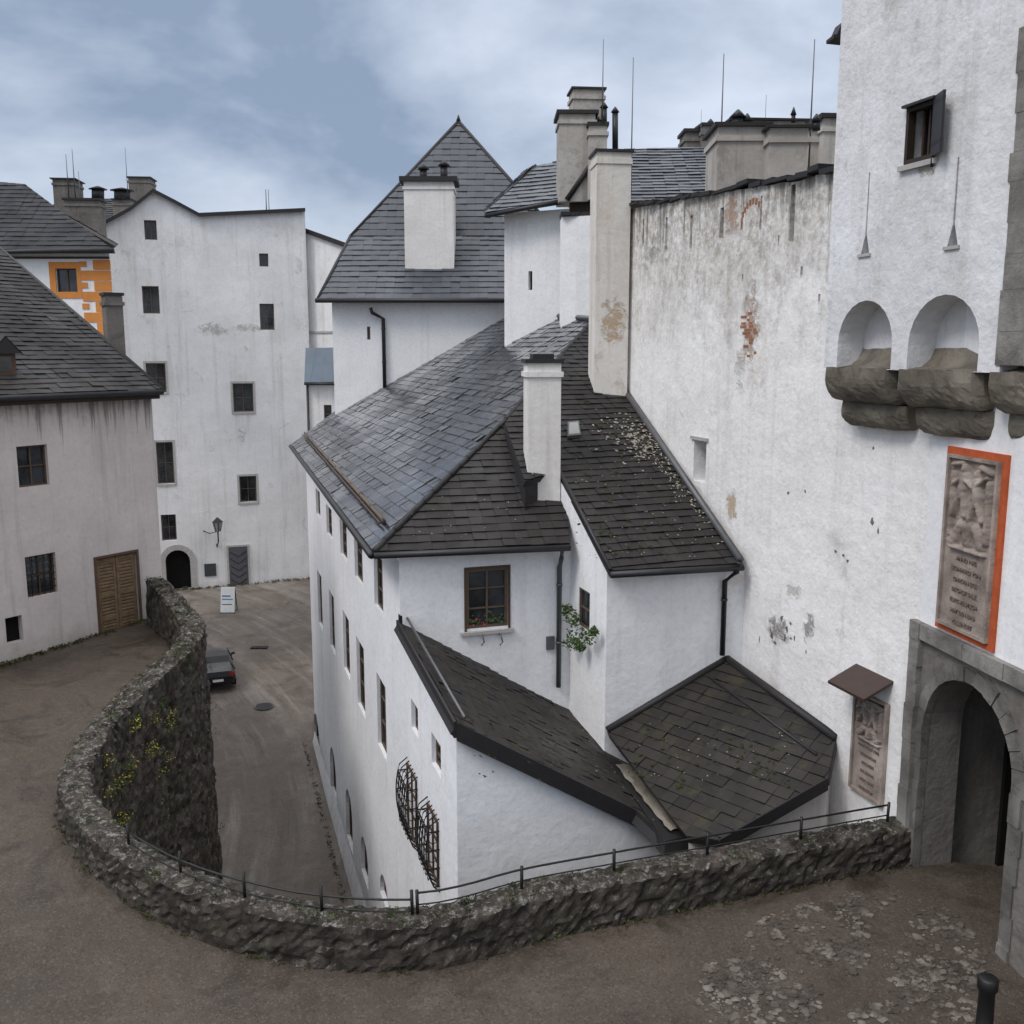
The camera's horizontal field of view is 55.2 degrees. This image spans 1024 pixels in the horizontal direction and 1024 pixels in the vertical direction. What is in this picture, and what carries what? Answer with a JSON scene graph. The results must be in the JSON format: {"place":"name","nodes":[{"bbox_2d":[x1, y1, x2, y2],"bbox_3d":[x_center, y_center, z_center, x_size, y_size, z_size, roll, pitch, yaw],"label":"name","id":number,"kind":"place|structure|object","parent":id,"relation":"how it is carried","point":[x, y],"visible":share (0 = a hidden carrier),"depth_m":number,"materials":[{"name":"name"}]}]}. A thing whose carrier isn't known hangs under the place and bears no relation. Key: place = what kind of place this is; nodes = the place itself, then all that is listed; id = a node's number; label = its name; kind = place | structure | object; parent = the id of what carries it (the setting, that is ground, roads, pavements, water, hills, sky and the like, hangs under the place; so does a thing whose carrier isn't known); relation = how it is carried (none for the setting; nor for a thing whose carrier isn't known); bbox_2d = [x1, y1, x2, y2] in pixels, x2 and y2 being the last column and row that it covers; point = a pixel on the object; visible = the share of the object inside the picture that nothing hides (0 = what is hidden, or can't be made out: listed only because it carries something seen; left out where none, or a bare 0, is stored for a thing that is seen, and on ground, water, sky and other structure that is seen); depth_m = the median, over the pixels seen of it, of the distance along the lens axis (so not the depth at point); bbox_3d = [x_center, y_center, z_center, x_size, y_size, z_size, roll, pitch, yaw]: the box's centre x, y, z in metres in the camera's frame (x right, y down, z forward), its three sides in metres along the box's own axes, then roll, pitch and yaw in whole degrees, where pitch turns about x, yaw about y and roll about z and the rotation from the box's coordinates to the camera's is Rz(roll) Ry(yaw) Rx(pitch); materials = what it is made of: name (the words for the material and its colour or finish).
{"place":"outdoors","nodes":[
{"label":"outdoors","id":0,"kind":"place"},
{"bbox_2d":[175,573,607,905],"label":"courtyard lane pavement","id":1,"kind":"structure","parent":0,"point":[273,832],"depth_m":41.77,"materials":[{"name":"grey asphalt"}]},
{"bbox_2d":[10,253,111,332],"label":"walls","id":2,"kind":"structure","parent":1,"relation":"on","point":[38,269],"depth_m":43.83,"materials":[{"name":"white paint"}]},
{"bbox_2d":[0,182,117,252],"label":"roof","id":3,"kind":"structure","parent":2,"relation":"on","point":[30,218],"depth_m":44.30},
{"bbox_2d":[5,248,114,253],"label":"gutters","id":4,"kind":"object","parent":3,"relation":"attached to","point":[50,251],"visible":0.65,"depth_m":43.12,"materials":[{"name":"metal"}]},
{"bbox_2d":[49,177,106,237],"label":"chimney stack","id":5,"kind":"object","parent":3,"relation":"on","point":[89,212],"visible":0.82,"depth_m":53.76,"materials":[{"name":"grey paint"}]},
{"bbox_2d":[66,159,68,196],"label":"antenna","id":6,"kind":"object","parent":5,"relation":"attached to","point":[67,178],"visible":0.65,"depth_m":53.73,"materials":[{"name":"grey metal"}]},
{"bbox_2d":[72,152,75,197],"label":"antenna","id":7,"kind":"object","parent":5,"relation":"attached to","point":[73,176],"visible":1,"depth_m":53.73,"materials":[{"name":"grey metal"}]},
{"bbox_2d":[12,256,111,335],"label":"trim","id":8,"kind":"structure","parent":2,"relation":"attached to","point":[96,316],"depth_m":43.85,"materials":[{"name":"orange paint"}]},
{"bbox_2d":[57,269,77,291],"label":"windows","id":9,"kind":"structure","parent":2,"relation":"attached to","point":[67,280],"depth_m":44.07,"materials":[{"name":"black glass"}]},
{"bbox_2d":[53,198,112,219],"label":"castle wing","id":10,"kind":"structure","parent":1,"relation":"on","point":[108,210],"depth_m":65.76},
{"bbox_2d":[205,647,235,685],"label":"parked car","id":11,"kind":"object","parent":1,"relation":"on","point":[220,660],"visible":0.58,"depth_m":47.49,"materials":[{"name":"paint"}]},
{"bbox_2d":[106,189,344,589],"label":"white castle hall","id":12,"kind":"structure","parent":1,"relation":"on","point":[227,320],"depth_m":61.57,"materials":[{"name":"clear paint"}]},
{"bbox_2d":[110,187,136,215],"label":"chimney stack","id":13,"kind":"object","parent":12,"relation":"on","point":[121,200],"visible":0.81,"depth_m":59.73,"materials":[{"name":"grey paint"}]},
{"bbox_2d":[125,152,127,195],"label":"antenna","id":14,"kind":"object","parent":12,"relation":"on","point":[126,175],"visible":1,"depth_m":57.54,"materials":[{"name":"grey metal"}]},
{"bbox_2d":[127,176,156,200],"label":"chimney stack","id":15,"kind":"object","parent":12,"relation":"on","point":[141,186],"visible":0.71,"depth_m":65.42,"materials":[{"name":"grey paint"}]},
{"bbox_2d":[142,220,273,539],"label":"windows","id":16,"kind":"structure","parent":12,"relation":"in","point":[242,392],"depth_m":61.71,"materials":[{"name":"black glass"}]},
{"bbox_2d":[203,517,222,546],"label":"wall street lamp","id":17,"kind":"object","parent":12,"relation":"attached to","point":[217,522],"visible":1,"depth_m":61.60,"materials":[{"name":"black metal"}]},
{"bbox_2d":[220,587,237,613],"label":"frame sign","id":18,"kind":"object","parent":1,"relation":"on","point":[228,600],"visible":1,"depth_m":58.41,"materials":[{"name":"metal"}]},
{"bbox_2d":[250,646,268,648],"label":"drain grate","id":19,"kind":"object","parent":1,"relation":"on","point":[259,647],"visible":1,"depth_m":53.02,"materials":[{"name":"black metal"}]},
{"bbox_2d":[254,702,273,709],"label":"manhole cover","id":20,"kind":"object","parent":1,"relation":"on","point":[264,706],"visible":1,"depth_m":45.80,"materials":[{"name":"metal"}]},
{"bbox_2d":[304,348,334,430],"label":"blue roof outbuilding","id":21,"kind":"structure","parent":1,"relation":"on","point":[319,378],"depth_m":53.75,"materials":[{"name":"clear paint"}]},
{"bbox_2d":[324,405,331,418],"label":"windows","id":22,"kind":"structure","parent":21,"relation":"in","point":[327,408],"depth_m":53.93,"materials":[{"name":"black glass"}]},
{"bbox_2d":[315,115,539,560],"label":"pyramid roof tower","id":23,"kind":"structure","parent":1,"relation":"on","point":[414,280],"depth_m":42.49,"materials":[{"name":"white paint"}]},
{"bbox_2d":[367,327,369,339],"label":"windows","id":24,"kind":"structure","parent":23,"relation":"in","point":[368,328],"depth_m":42.39,"materials":[{"name":"black glass"}]},
{"bbox_2d":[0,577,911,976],"bbox_3d":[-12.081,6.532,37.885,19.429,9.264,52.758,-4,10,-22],"label":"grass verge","id":25,"kind":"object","parent":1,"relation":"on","point":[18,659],"depth_m":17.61,"materials":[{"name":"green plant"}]},
{"bbox_2d":[55,577,912,972],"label":"stone retaining wall","id":26,"kind":"structure","parent":1,"relation":"on","point":[487,925],"depth_m":16.06,"materials":[{"name":"grey stone"}]},
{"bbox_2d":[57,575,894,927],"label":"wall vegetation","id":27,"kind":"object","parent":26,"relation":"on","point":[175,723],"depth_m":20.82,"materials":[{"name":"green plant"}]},
{"bbox_2d":[126,802,890,914],"bbox_3d":[0.131,5.597,15.696,13.082,0.601,2.261,-1,9,-3],"label":"iron railing","id":28,"kind":"object","parent":26,"relation":"on","point":[244,881],"visible":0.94,"depth_m":15.35,"materials":[{"name":"black metal"}]},
{"bbox_2d":[306,436,830,907],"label":"walls","id":29,"kind":"structure","parent":1,"relation":"on","point":[656,636],"depth_m":22.05,"materials":[{"name":"paint"}]},
{"bbox_2d":[395,757,439,892],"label":"grilles","id":30,"kind":"object","parent":29,"relation":"attached to","point":[420,850],"visible":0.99,"depth_m":20.01,"materials":[{"name":"black metal"}]},
{"bbox_2d":[317,491,589,895],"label":"windows","id":31,"kind":"structure","parent":29,"relation":"attached to","point":[487,589],"depth_m":22.59,"materials":[{"name":"black glass"}]},
{"bbox_2d":[469,607,504,625],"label":"flowers","id":32,"kind":"object","parent":31,"relation":"attached to","point":[492,620],"visible":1,"depth_m":22.55,"materials":[{"name":"green plant"}]},
{"bbox_2d":[379,426,569,551],"bbox_3d":[-0.203,-0.566,22.727,3.296,2.689,5.608,6,11,31],"label":"roof front hip","id":33,"kind":"object","parent":29,"relation":"on","point":[486,472],"visible":0.87,"depth_m":22.71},
{"bbox_2d":[460,565,513,636],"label":"trim","id":34,"kind":"structure","parent":29,"relation":"attached to","point":[484,632],"depth_m":22.46,"materials":[{"name":"brown wood"}]},
{"bbox_2d":[289,444,744,577],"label":"gutters","id":35,"kind":"object","parent":29,"relation":"attached to","point":[360,540],"visible":0.99,"depth_m":21.65,"materials":[{"name":"metal"}]},
{"bbox_2d":[481,633,554,649],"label":"fittings","id":36,"kind":"object","parent":29,"relation":"attached to","point":[550,642],"visible":1,"depth_m":23.07,"materials":[{"name":"grey metal"}]},
{"bbox_2d":[394,623,658,848],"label":"annex roof","id":37,"kind":"structure","parent":29,"relation":"attached to","point":[469,681],"depth_m":19.89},
{"bbox_2d":[560,604,598,652],"bbox_3d":[1.531,2.748,21.965,0.572,1.050,1.926,-4,10,-21],"label":"climbing plant","id":38,"kind":"object","parent":29,"relation":"attached to","point":[578,644],"visible":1,"depth_m":22.04,"materials":[{"name":"green plant"}]},
{"bbox_2d":[372,314,836,755],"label":"ridge caps","id":39,"kind":"object","parent":29,"relation":"attached to","point":[813,721],"visible":0.74,"depth_m":21.87,"materials":[{"name":"metal"}]},
{"bbox_2d":[396,614,828,846],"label":"fascia","id":40,"kind":"structure","parent":29,"relation":"attached to","point":[504,754],"depth_m":17.93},
{"bbox_2d":[504,329,742,576],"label":"roof right slope","id":41,"kind":"structure","parent":29,"relation":"on","point":[591,493],"depth_m":23.38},
{"bbox_2d":[521,354,563,500],"bbox_3d":[0.714,-1.742,23.507,0.909,4.051,0.970,-1,9,-6],"label":"chimney","id":42,"kind":"object","parent":41,"relation":"on","point":[542,374],"visible":0.91,"depth_m":23.04,"materials":[{"name":"paint"}]},
{"bbox_2d":[567,420,580,438],"bbox_3d":[1.574,-2.120,25.130,0.358,0.414,0.876,0,9,0],"label":"skylight","id":43,"kind":"object","parent":41,"relation":"on","point":[573,429],"visible":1,"depth_m":25.02,"materials":[{"name":"white glass"}]},
{"bbox_2d":[389,396,789,819],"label":"roof litter","id":44,"kind":"object","parent":41,"relation":"on","point":[659,552],"visible":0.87,"depth_m":22.17,"materials":[{"name":"beige plant"}]},
{"bbox_2d":[588,148,633,397],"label":"chimney","id":45,"kind":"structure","parent":41,"relation":"on","point":[610,192],"depth_m":26.70,"materials":[{"name":"white paint"}]},
{"bbox_2d":[595,741,688,855],"bbox_3d":[2.400,5.667,21.841,1.002,1.013,8.490,-2,10,-11],"label":"valley gutter","id":46,"kind":"object","parent":29,"relation":"attached to","point":[666,828],"visible":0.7,"depth_m":19.14,"materials":[{"name":"metal"}]},
{"bbox_2d":[556,551,741,687],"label":"downpipes","id":47,"kind":"object","parent":29,"relation":"attached to","point":[559,585],"visible":0.96,"depth_m":22.79,"materials":[{"name":"metal"}]},
{"bbox_2d":[607,662,836,846],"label":"annex roof","id":48,"kind":"structure","parent":29,"relation":"attached to","point":[694,805],"depth_m":19.60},
{"bbox_2d":[0,0,842,241],"label":"sky","id":49,"kind":"structure","parent":0,"point":[322,106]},
{"bbox_2d":[292,318,588,548],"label":"roof","id":50,"kind":"structure","parent":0,"point":[423,430],"depth_m":31.40,"materials":[{"name":"stone"}]},
{"bbox_2d":[302,432,386,523],"bbox_3d":[-5.934,-1.553,32.316,0.224,0.599,20.475,-3,10,-17],"label":"snow guard","id":51,"kind":"object","parent":50,"relation":"on","point":[366,501],"visible":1,"depth_m":27.93,"materials":[{"name":"brown wood"}]},
{"bbox_2d":[0,620,1023,1023],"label":"terrace road","id":52,"kind":"structure","parent":0,"point":[78,944],"depth_m":14.64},
{"bbox_2d":[0,399,161,664],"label":"walls","id":53,"kind":"structure","parent":52,"relation":"on","point":[95,495],"depth_m":27.59,"materials":[{"name":"white paint"}]},
{"bbox_2d":[16,445,56,596],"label":"windows","id":54,"kind":"structure","parent":53,"relation":"attached to","point":[40,576],"depth_m":26.86,"materials":[{"name":"black glass"}]},
{"bbox_2d":[0,250,159,394],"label":"roof","id":55,"kind":"structure","parent":53,"relation":"on","point":[52,338],"depth_m":28.89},
{"bbox_2d":[0,336,22,374],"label":"dormer","id":56,"kind":"object","parent":55,"relation":"on","point":[9,349],"visible":1,"depth_m":26.09,"materials":[{"name":"grey wood"}]},
{"bbox_2d":[0,379,163,401],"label":"gutters","id":57,"kind":"object","parent":55,"relation":"attached to","point":[54,396],"visible":1,"depth_m":26.95,"materials":[{"name":"metal"}]},
{"bbox_2d":[0,246,163,389],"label":"ridge caps","id":58,"kind":"object","parent":55,"relation":"attached to","point":[118,350],"visible":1,"depth_m":30.65,"materials":[{"name":"grey metal"}]},
{"bbox_2d":[0,395,159,405],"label":"eaves","id":59,"kind":"object","parent":53,"relation":"attached to","point":[12,403],"visible":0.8,"depth_m":27.02,"materials":[{"name":"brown wood"}]},
{"bbox_2d":[99,292,125,354],"bbox_3d":[-13.110,-5.853,32.275,0.628,2.664,0.700,-6,11,-34],"label":"chimney","id":60,"kind":"object","parent":53,"relation":"attached to","point":[112,304],"visible":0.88,"depth_m":31.96,"materials":[{"name":"grey paint"}]},
{"bbox_2d":[93,549,142,633],"bbox_3d":[-11.723,2.546,29.096,0.230,2.721,1.465,6,11,34],"label":"door","id":61,"kind":"structure","parent":53,"relation":"attached to","point":[115,587],"depth_m":29.04,"materials":[{"name":"brown wood"}]},
{"bbox_2d":[689,892,995,1023],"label":"loose cobblestones","id":62,"kind":"structure","parent":52,"relation":"on","point":[757,991],"depth_m":14.32,"materials":[{"name":"stone"}]},
{"bbox_2d":[824,0,1023,977],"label":"gate tower","id":63,"kind":"structure","parent":52,"relation":"on","point":[924,333],"depth_m":15.38,"materials":[{"name":"paint"}]},
{"bbox_2d":[897,89,945,171],"bbox_3d":[6.360,-5.761,14.943,0.355,1.030,1.134,-2,10,-11],"label":"window","id":64,"kind":"structure","parent":63,"relation":"in","point":[936,116],"depth_m":15.07,"materials":[{"name":"brown wood"}]},
{"bbox_2d":[935,446,1010,652],"bbox_3d":[7.010,0.525,15.082,0.163,2.954,1.476,-1,9,-9],"label":"red framed relief plaque","id":65,"kind":"object","parent":63,"relation":"attached to","point":[973,535],"visible":1,"depth_m":14.94,"materials":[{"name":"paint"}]},
{"bbox_2d":[975,972,998,1023],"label":"iron bollard","id":66,"kind":"object","parent":52,"relation":"on","point":[988,985],"visible":1,"depth_m":12.73,"materials":[{"name":"black metal"}]},
{"bbox_2d":[483,147,705,345],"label":"castle wing","id":67,"kind":"structure","parent":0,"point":[546,264],"depth_m":34.53,"materials":[{"name":"white paint"}]},
{"bbox_2d":[554,86,618,207],"bbox_3d":[2.542,-12.514,33.519,2.178,3.804,2.129,0,9,0],"label":"chimney stack","id":68,"kind":"object","parent":67,"relation":"on","point":[581,131],"visible":0.91,"depth_m":33.02,"materials":[{"name":"paint"}]},
{"bbox_2d":[602,39,603,122],"bbox_3d":[2.979,-14.120,32.133,0.040,2.609,0.047,0,9,0],"label":"antenna","id":69,"kind":"object","parent":68,"relation":"attached to","point":[602,83],"visible":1,"depth_m":32.15,"materials":[{"name":"grey metal"}]},
{"bbox_2d":[677,119,713,146],"bbox_3d":[6.862,-12.934,36.144,1.317,2.781,1.650,0,9,0],"label":"chimney stack","id":70,"kind":"object","parent":67,"relation":"on","point":[688,137],"visible":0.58,"depth_m":35.53,"materials":[{"name":"grey paint"}]},
{"bbox_2d":[627,174,931,827],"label":"wall","id":71,"kind":"structure","parent":0,"point":[706,273],"depth_m":20.16,"materials":[{"name":"white paint"}]},
{"bbox_2d":[631,57,633,194],"bbox_3d":[3.615,-11.602,29.507,0.045,3.934,0.052,0,9,0],"label":"antenna","id":72,"kind":"object","parent":71,"relation":"on","point":[632,125],"visible":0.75,"depth_m":29.50,"materials":[{"name":"grey metal"}]},
{"bbox_2d":[690,436,708,441],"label":"openings","id":73,"kind":"object","parent":71,"relation":"attached to","point":[700,438],"visible":0.19,"depth_m":23.50,"materials":[{"name":"grey paint"}]},
{"bbox_2d":[629,163,833,208],"bbox_3d":[5.500,-7.118,21.435,1.454,0.964,13.546,-3,10,-17],"label":"coping","id":74,"kind":"object","parent":71,"relation":"on","point":[816,169],"visible":0.29,"depth_m":20.82,"materials":[{"name":"black stone"}]},
{"bbox_2d":[737,197,759,359],"bbox_3d":[5.139,-5.008,21.178,0.066,3.421,0.863,-3,10,-17],"label":"brick","id":75,"kind":"object","parent":71,"relation":"attached to","point":[743,324],"visible":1,"depth_m":21.25,"materials":[{"name":"paint"}]},
{"bbox_2d":[702,107,813,190],"bbox_3d":[5.983,-7.925,23.936,2.539,3.463,3.036,0,9,0],"label":"chimney stack","id":76,"kind":"object","parent":71,"relation":"on","point":[740,146],"visible":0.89,"depth_m":22.89,"materials":[{"name":"paint"}]},
{"bbox_2d":[721,54,723,121],"bbox_3d":[5.496,-10.455,25.642,0.045,2.908,0.052,0,9,0],"label":"antenna","id":77,"kind":"object","parent":76,"relation":"on","point":[722,91],"visible":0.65,"depth_m":25.55,"materials":[{"name":"grey metal"}]},
{"bbox_2d":[808,39,814,166],"bbox_3d":[6.963,-9.453,22.767,0.040,2.884,0.047,0,9,0],"label":"antenna","id":78,"kind":"object","parent":76,"relation":"attached to","point":[811,107],"visible":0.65,"depth_m":22.76,"materials":[{"name":"grey metal"}]},
{"bbox_2d":[759,446,878,652],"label":"spalls","id":79,"kind":"object","parent":71,"relation":"attached to","point":[835,551],"visible":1,"depth_m":20.28,"materials":[{"name":"grey paint"}]},
{"bbox_2d":[806,113,836,167],"bbox_3d":[8.006,-8.433,25.240,1.362,3.441,2.250,0,9,0],"label":"chimney stack","id":80,"kind":"object","parent":71,"relation":"on","point":[823,136],"visible":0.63,"depth_m":25.03,"materials":[{"name":"paint"}]},
{"bbox_2d":[828,664,893,707],"bbox_3d":[6.301,3.201,17.754,0.608,0.565,1.045,-3,10,-17],"label":"plaque canopy","id":81,"kind":"object","parent":71,"relation":"attached to","point":[861,683],"visible":1,"depth_m":17.66,"materials":[{"name":"brown metal"}]},
{"bbox_2d":[848,696,889,805],"bbox_3d":[6.522,4.311,17.978,0.126,1.928,0.931,-3,10,-17],"label":"stone relief plaque","id":82,"kind":"object","parent":71,"relation":"attached to","point":[868,749],"visible":0.94,"depth_m":17.94,"materials":[{"name":"grey stone"}]}
]}

